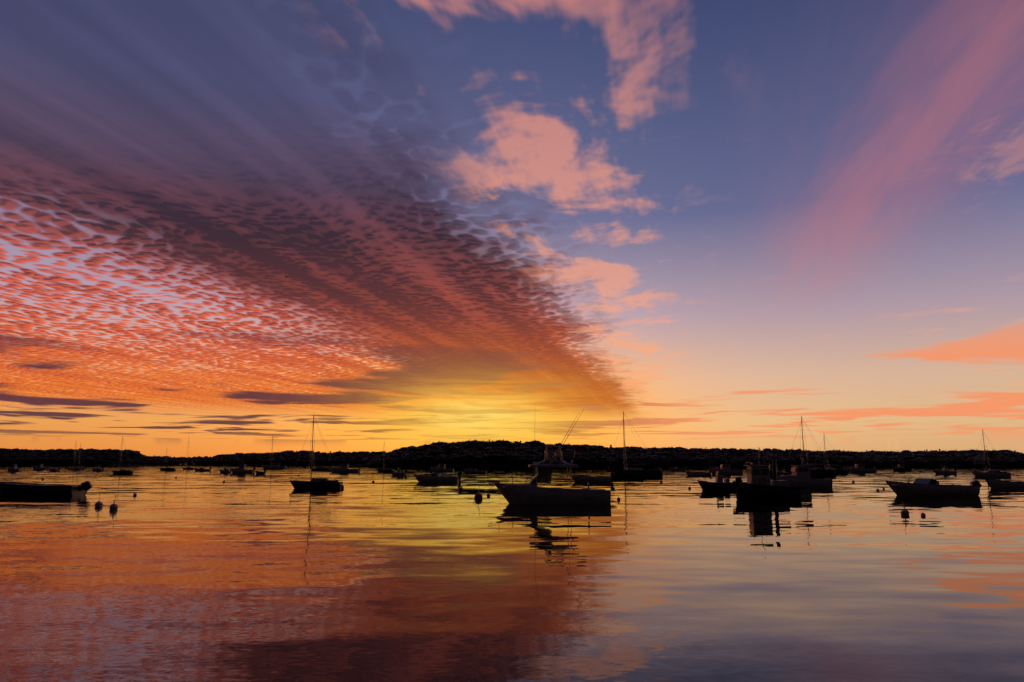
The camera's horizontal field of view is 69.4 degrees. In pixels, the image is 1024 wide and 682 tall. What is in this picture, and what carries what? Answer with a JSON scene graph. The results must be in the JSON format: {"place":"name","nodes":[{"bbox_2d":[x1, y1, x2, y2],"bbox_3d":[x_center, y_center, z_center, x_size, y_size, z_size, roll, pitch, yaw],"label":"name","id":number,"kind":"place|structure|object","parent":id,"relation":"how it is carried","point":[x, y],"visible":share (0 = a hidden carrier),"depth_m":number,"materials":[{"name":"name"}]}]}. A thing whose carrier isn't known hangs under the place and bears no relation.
{"place":"outdoors","nodes":[
{"label":"outdoors","id":0,"kind":"place"},
{"bbox_2d":[0,460,361,465],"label":"shore terrain","id":1,"kind":"structure","parent":0,"point":[114,464],"depth_m":986.76,"materials":[{"name":"soil"}]},
{"bbox_2d":[34,457,44,463],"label":"tree","id":2,"kind":"object","parent":1,"relation":"on","point":[40,461],"visible":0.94,"depth_m":982.93,"materials":[{"name":"black plant"}]},
{"bbox_2d":[37,451,52,454],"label":"tree","id":3,"kind":"object","parent":1,"relation":"on","point":[46,453],"visible":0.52,"depth_m":1029.04,"materials":[{"name":"black plant"}]},
{"bbox_2d":[43,454,55,457],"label":"tree","id":4,"kind":"object","parent":1,"relation":"on","point":[50,456],"visible":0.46,"depth_m":1003.18,"materials":[{"name":"black plant"}]},
{"bbox_2d":[114,454,130,458],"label":"tree","id":5,"kind":"object","parent":1,"relation":"on","point":[121,456],"visible":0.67,"depth_m":1027.03,"materials":[{"name":"black plant"}]},
{"bbox_2d":[201,460,211,464],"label":"tree","id":6,"kind":"object","parent":1,"relation":"on","point":[205,462],"visible":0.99,"depth_m":983.20,"materials":[{"name":"black plant"}]},
{"bbox_2d":[319,459,329,463],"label":"tree","id":7,"kind":"object","parent":1,"relation":"on","point":[322,461],"visible":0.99,"depth_m":982.44,"materials":[{"name":"black plant"}]},
{"bbox_2d":[344,458,354,463],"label":"tree","id":8,"kind":"object","parent":1,"relation":"on","point":[348,461],"visible":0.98,"depth_m":985.06,"materials":[{"name":"black plant"}]},
{"bbox_2d":[0,466,1023,681],"bbox_3d":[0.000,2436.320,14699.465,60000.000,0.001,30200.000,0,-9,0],"label":"water","id":9,"kind":"structure","parent":0,"point":[272,575],"depth_m":17.93,"materials":[{"name":"orange liquid"}]},
{"bbox_2d":[7,464,21,471],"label":"motorboat","id":10,"kind":"object","parent":9,"relation":"on","point":[13,468],"visible":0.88,"depth_m":254.55,"materials":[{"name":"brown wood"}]},
{"bbox_2d":[32,464,48,469],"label":"motorboat","id":11,"kind":"object","parent":9,"relation":"on","point":[39,467],"visible":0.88,"depth_m":315.80,"materials":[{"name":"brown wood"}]},
{"bbox_2d":[0,481,91,495],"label":"work skiff","id":12,"kind":"object","parent":9,"relation":"on","point":[19,489],"visible":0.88,"depth_m":64.01,"materials":[{"name":"brown wood"}]},
{"bbox_2d":[48,467,60,470],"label":"motorboat","id":13,"kind":"object","parent":9,"relation":"on","point":[55,469],"visible":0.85,"depth_m":272.15,"materials":[{"name":"brown wood"}]},
{"bbox_2d":[68,443,81,469],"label":"sailboat","id":14,"kind":"object","parent":9,"relation":"on","point":[75,468],"visible":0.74,"depth_m":316.19,"materials":[{"name":"brown wood"}]},
{"bbox_2d":[92,464,104,470],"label":"motorboat","id":15,"kind":"object","parent":9,"relation":"on","point":[98,469],"visible":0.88,"depth_m":272.33,"materials":[{"name":"brown wood"}]},
{"bbox_2d":[95,493,102,506],"bbox_3d":[-27.344,10.813,48.946,0.482,1.452,0.482,5,-10,-26],"label":"mooring buoy","id":16,"kind":"object","parent":9,"relation":"on","point":[98,503],"visible":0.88,"depth_m":48.81,"materials":[{"name":"paint"}]},
{"bbox_2d":[109,495,117,508],"bbox_3d":[-24.814,10.339,46.083,0.482,1.452,0.482,-7,-12,35],"label":"mooring buoy","id":17,"kind":"object","parent":9,"relation":"on","point":[113,506],"visible":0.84,"depth_m":45.95,"materials":[{"name":"paint"}]},
{"bbox_2d":[112,438,132,473],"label":"sailboat","id":18,"kind":"object","parent":9,"relation":"on","point":[123,471],"visible":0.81,"depth_m":202.05,"materials":[{"name":"brown wood"}]},
{"bbox_2d":[159,450,175,470],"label":"sailboat","id":19,"kind":"object","parent":9,"relation":"on","point":[167,469],"visible":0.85,"depth_m":292.31,"materials":[{"name":"brown wood"}]},
{"bbox_2d":[183,440,193,469],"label":"sailboat","id":20,"kind":"object","parent":9,"relation":"on","point":[189,468],"visible":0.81,"depth_m":344.02,"materials":[{"name":"brown wood"}]},
{"bbox_2d":[194,467,211,470],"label":"motorboat","id":21,"kind":"object","parent":9,"relation":"on","point":[201,469],"visible":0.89,"depth_m":271.96,"materials":[{"name":"brown wood"}]},
{"bbox_2d":[219,463,231,472],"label":"motorboat","id":22,"kind":"object","parent":9,"relation":"on","point":[225,470],"visible":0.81,"depth_m":225.31,"materials":[{"name":"brown wood"}]},
{"bbox_2d":[230,459,255,472],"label":"cabin cruiser","id":23,"kind":"object","parent":9,"relation":"on","point":[241,468],"visible":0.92,"depth_m":212.88,"materials":[{"name":"brown wood"}]},
{"bbox_2d":[262,440,286,468],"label":"sailboat","id":24,"kind":"object","parent":9,"relation":"on","point":[264,466],"visible":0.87,"depth_m":376.19,"materials":[{"name":"brown wood"}]},
{"bbox_2d":[290,415,343,488],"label":"sailboat","id":25,"kind":"object","parent":9,"relation":"on","point":[319,483],"visible":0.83,"depth_m":82.51,"materials":[{"name":"brown wood"}]},
{"bbox_2d":[315,466,331,468],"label":"motorboat","id":26,"kind":"object","parent":9,"relation":"on","point":[322,467],"visible":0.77,"depth_m":375.84,"materials":[{"name":"brown wood"}]},
{"bbox_2d":[329,464,360,471],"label":"cabin cruiser","id":27,"kind":"object","parent":9,"relation":"on","point":[343,468],"visible":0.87,"depth_m":238.44,"materials":[{"name":"brown wood"}]},
{"bbox_2d":[377,441,394,471],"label":"sailboat","id":28,"kind":"object","parent":9,"relation":"on","point":[385,470],"visible":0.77,"depth_m":239.09,"materials":[{"name":"brown wood"}]},
{"bbox_2d":[391,469,406,475],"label":"motorboat","id":29,"kind":"object","parent":9,"relation":"on","point":[397,473],"visible":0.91,"depth_m":167.61,"materials":[{"name":"brown wood"}]},
{"bbox_2d":[414,471,462,482],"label":"motorboat","id":30,"kind":"object","parent":9,"relation":"on","point":[435,477],"visible":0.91,"depth_m":110.23,"materials":[{"name":"brown wood"}]},
{"bbox_2d":[430,464,453,471],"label":"cabin cruiser","id":31,"kind":"object","parent":9,"relation":"on","point":[441,468],"visible":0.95,"depth_m":254.14,"materials":[{"name":"brown wood"}]},
{"bbox_2d":[463,468,488,472],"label":"motorboat","id":32,"kind":"object","parent":9,"relation":"on","point":[473,470],"visible":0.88,"depth_m":212.59,"materials":[{"name":"brown wood"}]},
{"bbox_2d":[474,484,481,498],"bbox_3d":[-2.691,12.363,59.282,0.663,1.772,0.663,5,-10,-26],"label":"mooring buoy","id":33,"kind":"object","parent":9,"relation":"on","point":[477,495],"visible":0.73,"depth_m":59.05,"materials":[{"name":"paint"}]},
{"bbox_2d":[474,411,616,504],"bbox_3d":[2.240,8.154,52.708,10.073,7.728,2.981,0,-9,-1],"label":"sportfisher","id":34,"kind":"object","parent":9,"relation":"on","point":[531,492],"visible":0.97,"depth_m":51.30,"materials":[{"name":"brown wood"}]},
{"bbox_2d":[571,472,614,481],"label":"motorboat","id":35,"kind":"object","parent":9,"relation":"on","point":[577,478],"visible":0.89,"depth_m":110.22,"materials":[{"name":"brown wood"}]},
{"bbox_2d":[608,412,662,476],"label":"sailboat","id":36,"kind":"object","parent":9,"relation":"on","point":[633,472],"visible":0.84,"depth_m":153.65,"materials":[{"name":"brown wood"}]},
{"bbox_2d":[669,467,686,470],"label":"motorboat","id":37,"kind":"object","parent":9,"relation":"on","point":[675,469],"visible":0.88,"depth_m":271.87,"materials":[{"name":"brown wood"}]},
{"bbox_2d":[685,469,711,475],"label":"motorboat","id":38,"kind":"object","parent":9,"relation":"on","point":[688,473],"visible":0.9,"depth_m":167.24,"materials":[{"name":"brown wood"}]},
{"bbox_2d":[698,471,741,490],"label":"motorboat","id":39,"kind":"object","parent":9,"relation":"on","point":[718,484],"visible":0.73,"depth_m":77.65,"materials":[{"name":"brown wood"}]},
{"bbox_2d":[709,460,742,473],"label":"cabin cruiser","id":40,"kind":"object","parent":9,"relation":"on","point":[724,469],"visible":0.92,"depth_m":191.66,"materials":[{"name":"brown wood"}]},
{"bbox_2d":[732,448,800,498],"bbox_3d":[20.584,11.061,60.429,5.234,4.714,2.526,0,-9,2],"label":"tugboat","id":41,"kind":"object","parent":9,"relation":"on","point":[759,484],"visible":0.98,"depth_m":59.68,"materials":[{"name":"brown wood"}]},
{"bbox_2d":[769,464,790,475],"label":"cabin cruiser","id":42,"kind":"object","parent":9,"relation":"on","point":[771,471],"visible":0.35,"depth_m":166.97,"materials":[{"name":"brown wood"}]},
{"bbox_2d":[777,458,832,486],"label":"cabin cruiser","id":43,"kind":"object","parent":9,"relation":"on","point":[799,476],"visible":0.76,"depth_m":87.76,"materials":[{"name":"brown wood"}]},
{"bbox_2d":[784,416,835,475],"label":"sailboat","id":44,"kind":"object","parent":9,"relation":"on","point":[820,472],"visible":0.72,"depth_m":166.99,"materials":[{"name":"brown wood"}]},
{"bbox_2d":[818,436,846,473],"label":"sailboat","id":45,"kind":"object","parent":9,"relation":"on","point":[840,471],"visible":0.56,"depth_m":202.07,"materials":[{"name":"brown wood"}]},
{"bbox_2d":[845,462,876,471],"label":"cabin cruiser","id":46,"kind":"object","parent":9,"relation":"on","point":[858,468],"visible":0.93,"depth_m":238.53,"materials":[{"name":"brown wood"}]},
{"bbox_2d":[892,463,911,470],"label":"cabin cruiser","id":47,"kind":"object","parent":9,"relation":"on","point":[900,467],"visible":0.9,"depth_m":271.99,"materials":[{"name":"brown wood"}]},
{"bbox_2d":[900,500,908,514],"bbox_3d":[21.689,9.505,40.823,0.442,1.381,0.442,8,-12,-41],"label":"mooring buoy","id":48,"kind":"object","parent":9,"relation":"on","point":[904,511],"visible":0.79,"depth_m":40.71,"materials":[{"name":"paint"}]},
{"bbox_2d":[885,476,981,495],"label":"motorboat","id":49,"kind":"object","parent":9,"relation":"on","point":[924,487],"visible":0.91,"depth_m":65.27,"materials":[{"name":"brown wood"}]},
{"bbox_2d":[933,459,956,473],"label":"motorboat","id":50,"kind":"object","parent":9,"relation":"on","point":[947,471],"visible":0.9,"depth_m":191.97,"materials":[{"name":"brown wood"}]},
{"bbox_2d":[971,429,1010,476],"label":"sailboat","id":51,"kind":"object","parent":9,"relation":"on","point":[992,473],"visible":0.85,"depth_m":154.22,"materials":[{"name":"brown wood"}]},
{"bbox_2d":[985,479,1023,488],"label":"motorboat","id":52,"kind":"object","parent":9,"relation":"on","point":[996,484],"visible":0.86,"depth_m":82.32,"materials":[{"name":"brown wood"}]},
{"bbox_2d":[0,0,1023,457],"label":"sky","id":53,"kind":"structure","parent":0,"point":[710,224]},
{"bbox_2d":[371,451,1023,466],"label":"shore terrain","id":54,"kind":"structure","parent":0,"point":[494,464],"depth_m":552.25,"materials":[{"name":"soil"}]},
{"bbox_2d":[376,459,388,465],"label":"tree","id":55,"kind":"object","parent":54,"relation":"on","point":[380,462],"visible":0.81,"depth_m":551.51,"materials":[{"name":"black plant"}]},
{"bbox_2d":[387,454,399,457],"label":"tree","id":56,"kind":"object","parent":54,"relation":"on","point":[394,456],"visible":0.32,"depth_m":564.67,"materials":[{"name":"black plant"}]},
{"bbox_2d":[408,446,424,450],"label":"tree","id":57,"kind":"object","parent":54,"relation":"on","point":[417,448],"visible":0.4,"depth_m":585.97,"materials":[{"name":"black plant"}]},
{"bbox_2d":[418,444,429,448],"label":"tree","id":58,"kind":"object","parent":54,"relation":"on","point":[424,446],"visible":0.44,"depth_m":601.95,"materials":[{"name":"black plant"}]},
{"bbox_2d":[435,441,446,445],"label":"tree","id":59,"kind":"object","parent":54,"relation":"on","point":[438,443],"visible":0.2,"depth_m":604.35,"materials":[{"name":"black plant"}]},
{"bbox_2d":[440,443,453,447],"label":"tree","id":60,"kind":"object","parent":54,"relation":"on","point":[446,445],"visible":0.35,"depth_m":586.85,"materials":[{"name":"black plant"}]},
{"bbox_2d":[444,446,460,450],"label":"tree","id":61,"kind":"object","parent":54,"relation":"on","point":[452,448],"visible":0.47,"depth_m":574.85,"materials":[{"name":"black plant"}]},
{"bbox_2d":[461,441,476,449],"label":"tree","id":62,"kind":"object","parent":54,"relation":"on","point":[467,446],"visible":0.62,"depth_m":591.14,"materials":[{"name":"black plant"}]},
{"bbox_2d":[477,445,485,450],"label":"tree","id":63,"kind":"object","parent":54,"relation":"on","point":[480,447],"visible":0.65,"depth_m":580.27,"materials":[{"name":"black plant"}]},
{"bbox_2d":[483,442,493,446],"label":"tree","id":64,"kind":"object","parent":54,"relation":"on","point":[488,444],"visible":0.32,"depth_m":589.70,"materials":[{"name":"black plant"}]},
{"bbox_2d":[490,442,506,448],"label":"tree","id":65,"kind":"object","parent":54,"relation":"on","point":[496,445],"visible":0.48,"depth_m":592.36,"materials":[{"name":"black plant"}]},
{"bbox_2d":[492,439,513,444],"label":"tree","id":66,"kind":"object","parent":54,"relation":"on","point":[505,442],"visible":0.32,"depth_m":600.64,"materials":[{"name":"black plant"}]},
{"bbox_2d":[505,442,520,448],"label":"tree","id":67,"kind":"object","parent":54,"relation":"on","point":[511,445],"visible":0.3,"depth_m":589.26,"materials":[{"name":"black plant"}]},
{"bbox_2d":[516,447,537,451],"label":"tree","id":68,"kind":"object","parent":54,"relation":"on","point":[526,448],"visible":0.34,"depth_m":577.36,"materials":[{"name":"black plant"}]},
{"bbox_2d":[528,444,541,448],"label":"tree","id":69,"kind":"object","parent":54,"relation":"on","point":[535,445],"visible":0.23,"depth_m":592.15,"materials":[{"name":"black plant"}]},
{"bbox_2d":[529,440,542,446],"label":"tree","id":70,"kind":"object","parent":54,"relation":"on","point":[538,443],"visible":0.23,"depth_m":599.80,"materials":[{"name":"black plant"}]},
{"bbox_2d":[532,454,548,463],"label":"tree","id":71,"kind":"object","parent":54,"relation":"on","point":[540,457],"visible":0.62,"depth_m":550.55,"materials":[{"name":"black plant"}]},
{"bbox_2d":[538,447,551,452],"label":"tree","id":72,"kind":"object","parent":54,"relation":"on","point":[542,449],"visible":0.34,"depth_m":574.60,"materials":[{"name":"black plant"}]},
{"bbox_2d":[542,443,555,448],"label":"tree","id":73,"kind":"object","parent":54,"relation":"on","point":[544,445],"visible":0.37,"depth_m":591.82,"materials":[{"name":"black plant"}]},
{"bbox_2d":[549,454,562,463],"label":"tree","id":74,"kind":"object","parent":54,"relation":"on","point":[556,460],"visible":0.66,"depth_m":549.91,"materials":[{"name":"black plant"}]},
{"bbox_2d":[557,445,574,449],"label":"tree","id":75,"kind":"object","parent":54,"relation":"on","point":[565,447],"visible":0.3,"depth_m":589.53,"materials":[{"name":"black plant"}]},
{"bbox_2d":[563,455,575,462],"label":"tree","id":76,"kind":"object","parent":54,"relation":"on","point":[568,458],"visible":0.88,"depth_m":551.41,"materials":[{"name":"black plant"}]},
{"bbox_2d":[599,447,612,451],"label":"tree","id":77,"kind":"object","parent":54,"relation":"on","point":[606,449],"visible":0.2,"depth_m":587.29,"materials":[{"name":"black plant"}]},
{"bbox_2d":[609,452,621,457],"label":"tree","id":78,"kind":"object","parent":54,"relation":"on","point":[613,455],"visible":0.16,"depth_m":563.89,"materials":[{"name":"black plant"}]},
{"bbox_2d":[625,450,636,455],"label":"tree","id":79,"kind":"object","parent":54,"relation":"on","point":[630,452],"visible":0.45,"depth_m":576.19,"materials":[{"name":"black plant"}]},
{"bbox_2d":[626,448,638,452],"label":"tree","id":80,"kind":"object","parent":54,"relation":"on","point":[635,450],"visible":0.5,"depth_m":588.97,"materials":[{"name":"black plant"}]},
{"bbox_2d":[646,451,661,454],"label":"tree","id":81,"kind":"object","parent":54,"relation":"on","point":[651,453],"visible":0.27,"depth_m":577.67,"materials":[{"name":"black plant"}]},
{"bbox_2d":[684,452,701,455],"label":"tree","id":82,"kind":"object","parent":54,"relation":"on","point":[690,453],"visible":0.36,"depth_m":572.82,"materials":[{"name":"black plant"}]},
{"bbox_2d":[698,448,720,453],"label":"tree","id":83,"kind":"object","parent":54,"relation":"on","point":[706,451],"visible":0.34,"depth_m":588.97,"materials":[{"name":"black plant"}]},
{"bbox_2d":[712,458,720,464],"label":"tree","id":84,"kind":"object","parent":54,"relation":"on","point":[716,461],"visible":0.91,"depth_m":554.13,"materials":[{"name":"black plant"}]},
{"bbox_2d":[714,449,730,453],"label":"tree","id":85,"kind":"object","parent":54,"relation":"on","point":[722,451],"visible":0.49,"depth_m":591.03,"materials":[{"name":"black plant"}]},
{"bbox_2d":[738,459,746,464],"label":"tree","id":86,"kind":"object","parent":54,"relation":"on","point":[742,461],"visible":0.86,"depth_m":549.51,"materials":[{"name":"black plant"}]},
{"bbox_2d":[746,459,756,464],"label":"tree","id":87,"kind":"object","parent":54,"relation":"on","point":[750,460],"visible":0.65,"depth_m":549.65,"materials":[{"name":"black plant"}]},
{"bbox_2d":[752,457,763,464],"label":"tree","id":88,"kind":"object","parent":54,"relation":"on","point":[759,459],"visible":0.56,"depth_m":551.70,"materials":[{"name":"black plant"}]},
{"bbox_2d":[750,452,766,456],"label":"tree","id":89,"kind":"object","parent":54,"relation":"on","point":[759,454],"visible":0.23,"depth_m":574.38,"materials":[{"name":"black plant"}]},
{"bbox_2d":[770,450,783,454],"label":"tree","id":90,"kind":"object","parent":54,"relation":"on","point":[776,452],"visible":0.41,"depth_m":588.50,"materials":[{"name":"black plant"}]},
{"bbox_2d":[790,458,798,464],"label":"tree","id":91,"kind":"object","parent":54,"relation":"on","point":[795,462],"visible":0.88,"depth_m":551.69,"materials":[{"name":"black plant"}]},
{"bbox_2d":[797,458,807,464],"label":"tree","id":92,"kind":"object","parent":54,"relation":"on","point":[800,462],"visible":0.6,"depth_m":551.78,"materials":[{"name":"black plant"}]},
{"bbox_2d":[815,458,825,465],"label":"tree","id":93,"kind":"object","parent":54,"relation":"on","point":[820,461],"visible":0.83,"depth_m":553.32,"materials":[{"name":"black plant"}]},
{"bbox_2d":[830,451,848,455],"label":"tree","id":94,"kind":"object","parent":54,"relation":"on","point":[840,453],"visible":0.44,"depth_m":585.59,"materials":[{"name":"black plant"}]},
{"bbox_2d":[855,458,865,464],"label":"tree","id":95,"kind":"object","parent":54,"relation":"on","point":[859,461],"visible":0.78,"depth_m":552.01,"materials":[{"name":"black plant"}]},
{"bbox_2d":[862,459,872,465],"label":"tree","id":96,"kind":"object","parent":54,"relation":"on","point":[867,462],"visible":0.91,"depth_m":551.85,"materials":[{"name":"black plant"}]},
{"bbox_2d":[921,453,935,457],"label":"trees","id":97,"kind":"object","parent":54,"relation":"on","point":[929,455],"visible":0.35,"depth_m":574.18,"materials":[{"name":"black plant"}]},
{"bbox_2d":[935,453,953,456],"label":"trees","id":98,"kind":"object","parent":54,"relation":"on","point":[938,455],"visible":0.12,"depth_m":576.51,"materials":[{"name":"black plant"}]},
{"bbox_2d":[951,453,971,456],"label":"trees","id":99,"kind":"object","parent":54,"relation":"on","point":[965,455],"visible":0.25,"depth_m":576.39,"materials":[{"name":"black plant"}]},
{"bbox_2d":[974,452,995,455],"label":"trees","id":100,"kind":"object","parent":54,"relation":"on","point":[988,454],"visible":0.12,"depth_m":585.55,"materials":[{"name":"black plant"}]},
{"bbox_2d":[1005,453,1019,456],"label":"trees","id":101,"kind":"object","parent":54,"relation":"on","point":[1011,455],"visible":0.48,"depth_m":579.28,"materials":[{"name":"black plant"}]},
{"bbox_2d":[969,456,986,463],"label":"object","id":102,"kind":"structure","parent":0,"point":[979,460],"depth_m":546.05,"materials":[{"name":"black glass"}]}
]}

